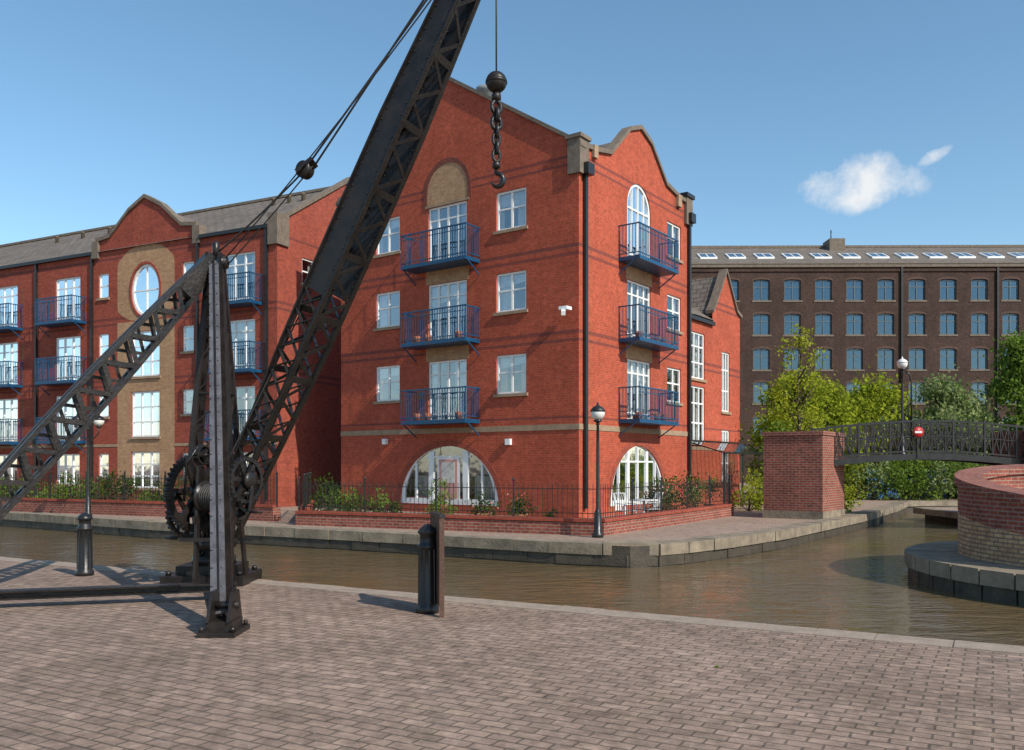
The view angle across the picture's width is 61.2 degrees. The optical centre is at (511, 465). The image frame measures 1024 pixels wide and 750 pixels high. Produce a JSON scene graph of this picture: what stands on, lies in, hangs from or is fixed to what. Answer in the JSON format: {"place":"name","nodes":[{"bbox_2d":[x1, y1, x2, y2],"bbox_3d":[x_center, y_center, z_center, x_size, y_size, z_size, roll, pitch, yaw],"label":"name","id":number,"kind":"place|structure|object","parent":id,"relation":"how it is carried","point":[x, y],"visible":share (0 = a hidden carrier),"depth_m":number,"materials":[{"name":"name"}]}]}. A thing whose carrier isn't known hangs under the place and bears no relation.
{"place":"outdoors","nodes":[
{"label":"outdoors","id":0,"kind":"place"},
{"bbox_2d":[0,184,346,506],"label":"walls","id":1,"kind":"structure","parent":0,"point":[313,443],"depth_m":37.27,"materials":[{"name":"red brick"}]},
{"bbox_2d":[0,271,262,452],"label":"balconies","id":2,"kind":"structure","parent":1,"relation":"attached to","point":[236,303],"depth_m":39.35,"materials":[{"name":"blue paint"}]},
{"bbox_2d":[0,251,312,490],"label":"windows","id":3,"kind":"structure","parent":1,"relation":"attached to","point":[145,404],"depth_m":38.04,"materials":[{"name":"glass"}]},
{"bbox_2d":[0,186,329,282],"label":"roof","id":4,"kind":"structure","parent":1,"relation":"on","point":[230,216],"depth_m":41.70,"materials":[{"name":"tile"}]},
{"bbox_2d":[0,177,349,499],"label":"stone trim and gutters","id":5,"kind":"structure","parent":1,"relation":"attached to","point":[159,258],"depth_m":37.61,"materials":[{"name":"stone"}]},
{"bbox_2d":[0,483,957,567],"bbox_3d":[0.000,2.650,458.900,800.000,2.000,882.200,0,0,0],"label":"bank pavement","id":6,"kind":"structure","parent":0,"point":[742,519],"depth_m":22.85,"materials":[{"name":"stone"}]},
{"bbox_2d":[0,476,17,496],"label":"terrace shrub","id":7,"kind":"object","parent":6,"relation":"on","point":[3,489],"visible":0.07,"depth_m":34.61,"materials":[{"name":"green plant"}]},
{"bbox_2d":[0,473,47,496],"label":"terrace shrub","id":8,"kind":"object","parent":6,"relation":"on","point":[1,491],"visible":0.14,"depth_m":34.06,"materials":[{"name":"green plant"}]},
{"bbox_2d":[0,478,59,497],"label":"terrace shrub","id":9,"kind":"object","parent":6,"relation":"on","point":[28,493],"visible":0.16,"depth_m":33.84,"materials":[{"name":"green plant"}]},
{"bbox_2d":[3,478,77,498],"bbox_3d":[-18.164,0.889,33.572,2.393,1.610,2.178,0,0,20],"label":"terrace shrub","id":10,"kind":"object","parent":6,"relation":"on","point":[63,484],"visible":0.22,"depth_m":33.82,"materials":[{"name":"green plant"}]},
{"bbox_2d":[30,486,71,497],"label":"terrace shrub","id":11,"kind":"object","parent":6,"relation":"on","point":[45,493],"visible":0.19,"depth_m":32.45,"materials":[{"name":"green plant"}]},
{"bbox_2d":[52,473,95,498],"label":"terrace shrub","id":12,"kind":"object","parent":6,"relation":"on","point":[72,491],"visible":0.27,"depth_m":32.30,"materials":[{"name":"green plant"}]},
{"bbox_2d":[72,414,104,515],"bbox_3d":[-13.700,-0.025,28.000,1.050,3.350,0.350,0,0,0],"label":"street lamp","id":13,"kind":"object","parent":6,"relation":"on","point":[99,421],"visible":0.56,"depth_m":27.96,"materials":[{"name":"black metal"}]},
{"bbox_2d":[66,472,118,499],"bbox_3d":[-15.878,0.958,32.530,2.015,1.468,2.073,0,0,35],"label":"terrace shrub","id":14,"kind":"object","parent":6,"relation":"on","point":[78,497],"visible":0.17,"depth_m":32.37,"materials":[{"name":"green plant"}]},
{"bbox_2d":[63,470,137,499],"bbox_3d":[-14.805,0.923,31.541,2.722,1.542,2.138,0,0,0],"label":"terrace shrub","id":15,"kind":"object","parent":6,"relation":"on","point":[103,484],"visible":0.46,"depth_m":31.22,"materials":[{"name":"green plant"}]},
{"bbox_2d":[96,469,137,499],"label":"terrace shrub","id":16,"kind":"object","parent":6,"relation":"on","point":[127,482],"visible":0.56,"depth_m":31.09,"materials":[{"name":"green plant"}]},
{"bbox_2d":[113,476,160,500],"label":"terrace shrub","id":17,"kind":"object","parent":6,"relation":"on","point":[135,494],"visible":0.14,"depth_m":31.09,"materials":[{"name":"green plant"}]},
{"bbox_2d":[1,498,280,521],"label":"terrace garden wall","id":18,"kind":"structure","parent":6,"relation":"on","point":[271,512],"depth_m":29.11,"materials":[{"name":"red brick"}]},
{"bbox_2d":[0,470,277,506],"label":"iron railing","id":19,"kind":"object","parent":18,"relation":"on","point":[101,496],"visible":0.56,"depth_m":29.30,"materials":[{"name":"black metal"}]},
{"bbox_2d":[131,484,180,500],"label":"terrace shrub","id":20,"kind":"object","parent":6,"relation":"on","point":[149,499],"visible":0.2,"depth_m":30.38,"materials":[{"name":"green plant"}]},
{"bbox_2d":[145,481,188,501],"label":"terrace shrub","id":21,"kind":"object","parent":6,"relation":"on","point":[160,491],"visible":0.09,"depth_m":30.02,"materials":[{"name":"green plant"}]},
{"bbox_2d":[159,468,188,501],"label":"terrace shrub","id":22,"kind":"object","parent":6,"relation":"on","point":[179,484],"visible":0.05,"depth_m":29.66,"materials":[{"name":"green plant"}]},
{"bbox_2d":[300,500,313,509],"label":"steps","id":23,"kind":"structure","parent":6,"relation":"on","point":[308,508],"depth_m":25.61,"materials":[{"name":"red brick"}]},
{"bbox_2d":[303,472,311,509],"bbox_3d":[-6.550,0.733,27.800,0.069,1.055,6.599,0,0,-11],"label":"iron railing","id":24,"kind":"object","parent":23,"relation":"on","point":[304,488],"visible":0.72,"depth_m":26.72,"materials":[{"name":"black metal"}]},
{"bbox_2d":[341,509,498,515],"bbox_3d":[-2.699,1.635,26.121,13.554,0.030,6.242,0,0,36],"label":"garden bed","id":25,"kind":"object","parent":6,"relation":"on","point":[409,512],"depth_m":30.14,"materials":[{"name":"brown soil"}]},
{"bbox_2d":[308,469,342,510],"bbox_3d":[-5.888,0.893,27.669,1.085,1.595,1.210,0,0,31],"label":"garden shrub","id":26,"kind":"object","parent":25,"relation":"on","point":[327,506],"visible":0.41,"depth_m":27.60,"materials":[{"name":"green plant"}]},
{"bbox_2d":[309,476,345,510],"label":"garden shrub","id":27,"kind":"object","parent":25,"relation":"on","point":[319,496],"visible":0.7,"depth_m":25.53,"materials":[{"name":"green plant"}]},
{"bbox_2d":[330,484,370,510],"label":"garden shrub","id":28,"kind":"object","parent":25,"relation":"on","point":[350,496],"visible":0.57,"depth_m":26.24,"materials":[{"name":"green plant"}]},
{"bbox_2d":[330,495,373,511],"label":"garden shrub","id":29,"kind":"object","parent":25,"relation":"on","point":[351,505],"visible":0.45,"depth_m":25.40,"materials":[{"name":"green plant"}]},
{"bbox_2d":[366,487,390,511],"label":"garden shrub","id":30,"kind":"object","parent":25,"relation":"on","point":[381,504],"visible":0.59,"depth_m":25.87,"materials":[{"name":"green plant"}]},
{"bbox_2d":[379,499,402,512],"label":"garden shrub","id":31,"kind":"object","parent":25,"relation":"on","point":[395,505],"visible":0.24,"depth_m":24.66,"materials":[{"name":"green plant"}]},
{"bbox_2d":[419,477,455,513],"bbox_3d":[-2.505,0.986,29.327,0.977,1.328,1.248,0,0,-40],"label":"shrub","id":32,"kind":"object","parent":25,"relation":"on","point":[442,495],"visible":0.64,"depth_m":29.29,"materials":[{"name":"green plant"}]},
{"bbox_2d":[425,499,458,513],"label":"garden shrub","id":33,"kind":"object","parent":25,"relation":"on","point":[438,507],"visible":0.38,"depth_m":24.29,"materials":[{"name":"green plant"}]},
{"bbox_2d":[464,491,501,515],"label":"shrub","id":34,"kind":"object","parent":25,"relation":"on","point":[477,507],"visible":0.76,"depth_m":23.80,"materials":[{"name":"green plant"}]},
{"bbox_2d":[503,489,541,515],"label":"potted plant","id":35,"kind":"object","parent":25,"relation":"on","point":[521,505],"visible":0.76,"depth_m":23.44,"materials":[{"name":"green plant"}]},
{"bbox_2d":[543,509,556,516],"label":"garden shrub","id":36,"kind":"object","parent":25,"relation":"on","point":[549,514],"visible":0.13,"depth_m":22.28,"materials":[{"name":"green plant"}]},
{"bbox_2d":[0,500,957,566],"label":"quay coping","id":37,"kind":"object","parent":6,"relation":"on","point":[681,551],"visible":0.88,"depth_m":21.08,"materials":[{"name":"stone"}]},
{"bbox_2d":[341,80,688,517],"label":"walls","id":38,"kind":"structure","parent":6,"relation":"on","point":[544,250],"depth_m":29.25,"materials":[{"name":"red brick"}]},
{"bbox_2d":[336,77,694,506],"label":"stone trim","id":39,"kind":"structure","parent":38,"relation":"attached to","point":[448,180],"depth_m":30.17,"materials":[{"name":"stone"}]},
{"bbox_2d":[373,184,683,505],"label":"windows","id":40,"kind":"structure","parent":38,"relation":"attached to","point":[458,466],"depth_m":30.65,"materials":[{"name":"white glass"}]},
{"bbox_2d":[382,161,695,508],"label":"downpipes and fittings","id":41,"kind":"object","parent":38,"relation":"attached to","point":[589,169],"visible":0.96,"depth_m":27.37,"materials":[{"name":"black metal"}]},
{"bbox_2d":[400,221,678,437],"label":"balconies","id":42,"kind":"structure","parent":38,"relation":"attached to","point":[657,268],"depth_m":29.66,"materials":[{"name":"blue paint"}]},
{"bbox_2d":[476,84,609,147],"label":"roof","id":43,"kind":"structure","parent":38,"relation":"attached to","point":[483,88],"depth_m":30.48,"materials":[{"name":"tile"}]},
{"bbox_2d":[295,475,734,535],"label":"garden wall with railing","id":44,"kind":"structure","parent":6,"relation":"on","point":[611,525],"depth_m":22.45,"materials":[{"name":"red brick"}]},
{"bbox_2d":[590,402,604,537],"bbox_3d":[1.980,0.090,20.000,0.350,3.120,0.350,0,0,0],"label":"street lamp","id":45,"kind":"object","parent":6,"relation":"on","point":[597,411],"visible":1,"depth_m":19.96,"materials":[{"name":"black metal"}]},
{"bbox_2d":[613,493,636,515],"bbox_3d":[3.084,1.193,23.623,0.427,0.913,0.515,0,0,-34],"label":"garden chair","id":46,"kind":"object","parent":6,"relation":"on","point":[615,503],"visible":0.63,"depth_m":23.72,"materials":[{"name":"white paint"}]},
{"bbox_2d":[629,499,657,512],"bbox_3d":[3.600,1.285,23.700,0.800,0.730,0.800,0,0,0],"label":"garden table","id":47,"kind":"object","parent":6,"relation":"on","point":[643,500],"visible":0.6,"depth_m":23.67,"materials":[{"name":"white paint"}]},
{"bbox_2d":[640,492,659,512],"bbox_3d":[3.925,1.193,24.410,0.514,0.915,0.430,0,0,-21],"label":"garden chair","id":48,"kind":"object","parent":6,"relation":"on","point":[651,502],"visible":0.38,"depth_m":24.48,"materials":[{"name":"white paint"}]},
{"bbox_2d":[639,481,670,511],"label":"potted plant","id":49,"kind":"object","parent":6,"relation":"on","point":[649,494],"visible":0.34,"depth_m":25.87,"materials":[{"name":"green plant"}]},
{"bbox_2d":[642,471,685,509],"bbox_3d":[4.563,0.893,25.552,1.188,1.513,1.014,0,0,-40],"label":"potted plant","id":50,"kind":"object","parent":6,"relation":"on","point":[665,499],"visible":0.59,"depth_m":25.51,"materials":[{"name":"green plant"}]},
{"bbox_2d":[655,478,680,509],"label":"potted plant","id":51,"kind":"object","parent":6,"relation":"on","point":[670,494],"visible":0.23,"depth_m":27.14,"materials":[{"name":"green plant"}]},
{"bbox_2d":[672,470,705,507],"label":"potted plant","id":52,"kind":"object","parent":6,"relation":"on","point":[690,477],"visible":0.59,"depth_m":27.35,"materials":[{"name":"green plant"}]},
{"bbox_2d":[683,482,705,506],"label":"potted plant","id":53,"kind":"object","parent":6,"relation":"on","point":[696,494],"visible":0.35,"depth_m":28.41,"materials":[{"name":"green plant"}]},
{"bbox_2d":[682,471,722,505],"bbox_3d":[6.592,0.913,29.780,1.427,1.473,0.979,0,0,0],"label":"potted plant","id":54,"kind":"object","parent":6,"relation":"on","point":[715,485],"visible":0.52,"depth_m":29.72,"materials":[{"name":"green plant"}]},
{"bbox_2d":[690,275,739,505],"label":"walls","id":55,"kind":"structure","parent":6,"relation":"on","point":[722,335],"depth_m":37.20,"materials":[{"name":"red brick"}]},
{"bbox_2d":[692,331,731,482],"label":"windows","id":56,"kind":"structure","parent":55,"relation":"attached to","point":[696,404],"depth_m":35.94,"materials":[{"name":"white paint"}]},
{"bbox_2d":[692,269,742,450],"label":"roof","id":57,"kind":"structure","parent":55,"relation":"attached to","point":[706,292],"depth_m":37.50,"materials":[{"name":"tile"}]},
{"bbox_2d":[692,440,762,506],"bbox_3d":[9.137,0.300,35.969,1.745,2.700,5.800,0,0,36],"label":"veranda canopy","id":58,"kind":"object","parent":6,"relation":"on","point":[730,448],"visible":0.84,"depth_m":34.74,"materials":[{"name":"black metal"}]},
{"bbox_2d":[728,472,762,510],"bbox_3d":[8.620,0.946,31.547,1.526,1.494,1.838,0,0,0],"label":"bank shrub","id":59,"kind":"object","parent":6,"relation":"on","point":[753,497],"visible":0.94,"depth_m":31.43,"materials":[{"name":"green plant"}]},
{"bbox_2d":[734,467,762,507],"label":"bank shrub","id":60,"kind":"object","parent":6,"relation":"on","point":[759,478],"visible":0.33,"depth_m":33.03,"materials":[{"name":"green plant"}]},
{"bbox_2d":[745,421,794,495],"bbox_3d":[11.674,-0.097,36.384,3.190,3.604,3.391,0,0,0],"label":"garden tree","id":61,"kind":"object","parent":6,"relation":"on","point":[775,430],"visible":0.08,"depth_m":36.53,"materials":[{"name":"green plant"}]},
{"bbox_2d":[740,360,848,490],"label":"garden tree","id":62,"kind":"object","parent":6,"relation":"on","point":[770,417],"visible":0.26,"depth_m":40.33,"materials":[{"name":"green plant"}]},
{"bbox_2d":[766,323,832,430],"bbox_3d":[12.627,-2.375,38.145,2.906,8.154,3.249,0,0,0],"label":"garden tree","id":63,"kind":"object","parent":6,"relation":"on","point":[799,408],"visible":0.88,"depth_m":38.00,"materials":[{"name":"green plant"}]},
{"bbox_2d":[762,431,845,519],"bbox_3d":[9.454,0.285,28.014,1.924,2.730,2.496,0,0,36],"label":"brick bridge abutment","id":64,"kind":"object","parent":6,"relation":"on","point":[803,476],"visible":0.88,"depth_m":27.08,"materials":[{"name":"brick"}]},
{"bbox_2d":[811,419,1023,465],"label":"iron footbridge","id":65,"kind":"object","parent":64,"relation":"on","point":[938,454],"visible":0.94,"depth_m":27.49,"materials":[{"name":"black metal"}]},
{"bbox_2d":[897,357,911,453],"bbox_3d":[13.001,-1.980,28.778,0.463,3.300,0.348,0,0,-29],"label":"street lamp","id":66,"kind":"object","parent":65,"relation":"on","point":[902,363],"visible":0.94,"depth_m":28.72,"materials":[{"name":"black metal"}]},
{"bbox_2d":[913,426,923,457],"bbox_3d":[12.850,-0.750,27.424,0.336,1.000,0.091,0,0,0],"label":"round warning sign","id":67,"kind":"object","parent":65,"relation":"attached to","point":[918,431],"visible":1,"depth_m":27.39,"materials":[{"name":"red metal"}]},
{"bbox_2d":[784,374,888,496],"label":"garden tree","id":68,"kind":"object","parent":6,"relation":"on","point":[841,409],"visible":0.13,"depth_m":42.94,"materials":[{"name":"green plant"}]},
{"bbox_2d":[844,493,854,512],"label":"bank shrub","id":69,"kind":"object","parent":6,"relation":"on","point":[848,511],"visible":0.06,"depth_m":29.97,"materials":[{"name":"green plant"}]},
{"bbox_2d":[844,476,865,510],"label":"bank shrub","id":70,"kind":"object","parent":6,"relation":"on","point":[850,498],"visible":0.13,"depth_m":30.89,"materials":[{"name":"green plant"}]},
{"bbox_2d":[844,463,867,499],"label":"bank shrub","id":71,"kind":"object","parent":6,"relation":"on","point":[852,476],"visible":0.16,"depth_m":42.42,"materials":[{"name":"green plant"}]},
{"bbox_2d":[844,481,868,508],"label":"bank shrub","id":72,"kind":"object","parent":6,"relation":"on","point":[849,491],"visible":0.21,"depth_m":32.64,"materials":[{"name":"green plant"}]},
{"bbox_2d":[692,230,1023,482],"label":"victorian cotton mill","id":73,"kind":"object","parent":6,"relation":"on","point":[925,310],"visible":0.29,"depth_m":84.51,"materials":[{"name":"brick"}]},
{"bbox_2d":[731,279,1017,436],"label":"windows","id":74,"kind":"structure","parent":73,"relation":"in","point":[1009,287],"depth_m":84.60,"materials":[{"name":"blue glass"}]},
{"bbox_2d":[844,460,902,499],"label":"bank shrub","id":75,"kind":"object","parent":6,"relation":"on","point":[876,477],"visible":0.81,"depth_m":41.74,"materials":[{"name":"green plant"}]},
{"bbox_2d":[832,354,935,496],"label":"garden tree","id":76,"kind":"object","parent":6,"relation":"on","point":[874,407],"visible":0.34,"depth_m":45.01,"materials":[{"name":"green plant"}]},
{"bbox_2d":[862,460,920,500],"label":"bank shrub","id":77,"kind":"object","parent":6,"relation":"on","point":[893,483],"visible":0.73,"depth_m":41.59,"materials":[{"name":"green plant"}]},
{"bbox_2d":[867,469,945,498],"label":"blue fence","id":78,"kind":"object","parent":6,"relation":"on","point":[880,495],"visible":0.19,"depth_m":43.97,"materials":[{"name":"blue metal"}]},
{"bbox_2d":[882,462,938,499],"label":"bank shrub","id":79,"kind":"object","parent":6,"relation":"on","point":[902,477],"visible":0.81,"depth_m":41.28,"materials":[{"name":"green plant"}]},
{"bbox_2d":[889,453,947,500],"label":"bank shrub","id":80,"kind":"object","parent":6,"relation":"on","point":[917,479],"visible":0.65,"depth_m":41.50,"materials":[{"name":"green plant"}]},
{"bbox_2d":[908,460,953,499],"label":"bank shrub","id":81,"kind":"object","parent":6,"relation":"on","point":[928,483],"visible":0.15,"depth_m":43.26,"materials":[{"name":"green plant"}]},
{"bbox_2d":[898,442,965,499],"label":"bank shrub","id":82,"kind":"object","parent":6,"relation":"on","point":[944,484],"visible":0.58,"depth_m":41.52,"materials":[{"name":"green plant"}]},
{"bbox_2d":[875,364,1008,497],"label":"blossom tree","id":83,"kind":"object","parent":6,"relation":"on","point":[944,390],"visible":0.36,"depth_m":44.63,"materials":[{"name":"green plant"}]},
{"bbox_2d":[931,446,989,497],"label":"bank shrub","id":84,"kind":"object","parent":6,"relation":"on","point":[952,480],"visible":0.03,"depth_m":42.83,"materials":[{"name":"green plant"}]},
{"bbox_2d":[936,450,985,499],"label":"bank shrub","id":85,"kind":"object","parent":6,"relation":"on","point":[964,465],"visible":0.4,"depth_m":41.33,"materials":[{"name":"green plant"}]},
{"bbox_2d":[922,384,1007,495],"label":"garden tree","id":86,"kind":"object","parent":6,"relation":"on","point":[996,418],"visible":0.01,"depth_m":47.04,"materials":[{"name":"green plant"}]},
{"bbox_2d":[949,463,985,497],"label":"bank shrub","id":87,"kind":"object","parent":6,"relation":"on","point":[956,496],"visible":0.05,"depth_m":43.95,"materials":[{"name":"green plant"}]},
{"bbox_2d":[973,326,1023,465],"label":"garden tree","id":88,"kind":"object","parent":6,"relation":"on","point":[1007,385],"visible":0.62,"depth_m":44.84,"materials":[{"name":"green plant"}]},
{"bbox_2d":[0,561,1023,749],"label":"quay pavement","id":89,"kind":"structure","parent":0,"point":[299,669],"depth_m":6.63,"materials":[{"name":"brick"}]},
{"bbox_2d":[75,512,93,575],"bbox_3d":[-6.440,1.175,13.060,0.257,0.950,0.257,0,0,0],"label":"mooring bollard","id":90,"kind":"object","parent":89,"relation":"on","point":[84,528],"visible":1,"depth_m":12.98,"materials":[{"name":"black metal"}]},
{"bbox_2d":[0,0,506,637],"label":"dockside derrick crane","id":91,"kind":"object","parent":89,"relation":"on","point":[220,492],"visible":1,"depth_m":11.27,"materials":[{"name":"metal"}]},
{"bbox_2d":[416,524,438,614],"bbox_3d":[-0.950,1.150,9.750,0.257,1.000,0.257,0,0,0],"label":"mooring bollard","id":92,"kind":"object","parent":89,"relation":"on","point":[427,604],"visible":0.98,"depth_m":9.66,"materials":[{"name":"black metal"}]},
{"bbox_2d":[429,511,445,617],"bbox_3d":[-0.848,1.091,9.800,0.065,1.118,0.782,0,0,-14],"label":"wooden post","id":93,"kind":"object","parent":89,"relation":"on","point":[437,521],"visible":0.79,"depth_m":9.43,"materials":[{"name":"brown wood"}]},
{"bbox_2d":[0,557,1023,653],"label":"quay kerb","id":94,"kind":"structure","parent":89,"relation":"on","point":[994,647],"depth_m":9.51,"materials":[{"name":"stone"}]},
{"bbox_2d":[0,512,1023,645],"bbox_3d":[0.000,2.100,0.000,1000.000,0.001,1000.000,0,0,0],"label":"canal water","id":95,"kind":"structure","parent":0,"point":[859,581],"depth_m":16.02,"materials":[{"name":"brown liquid"}]},
{"bbox_2d":[0,0,1023,245],"label":"sky","id":96,"kind":"structure","parent":0,"point":[785,122],"materials":[{"name":"blue"}]},
{"bbox_2d":[925,508,957,523],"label":"bank pavement","id":97,"kind":"structure","parent":0,"point":[942,519],"depth_m":32.81,"materials":[{"name":"grey concrete"}]},
{"bbox_2d":[913,507,957,518],"bbox_3d":[23.676,1.736,31.976,31.399,0.228,12.099,0,0,-32],"label":"quay coping","id":98,"kind":"object","parent":97,"relation":"on","point":[933,511],"visible":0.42,"depth_m":32.27,"materials":[{"name":"stone"}]},
{"bbox_2d":[904,464,1023,605],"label":"round brick parapet","id":99,"kind":"structure","parent":97,"relation":"on","point":[982,557],"depth_m":14.68,"materials":[{"name":"brick"}]},
{"bbox_2d":[992,430,1023,465],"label":"bush","id":100,"kind":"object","parent":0,"point":[1011,450],"depth_m":28.44,"materials":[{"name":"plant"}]}
]}

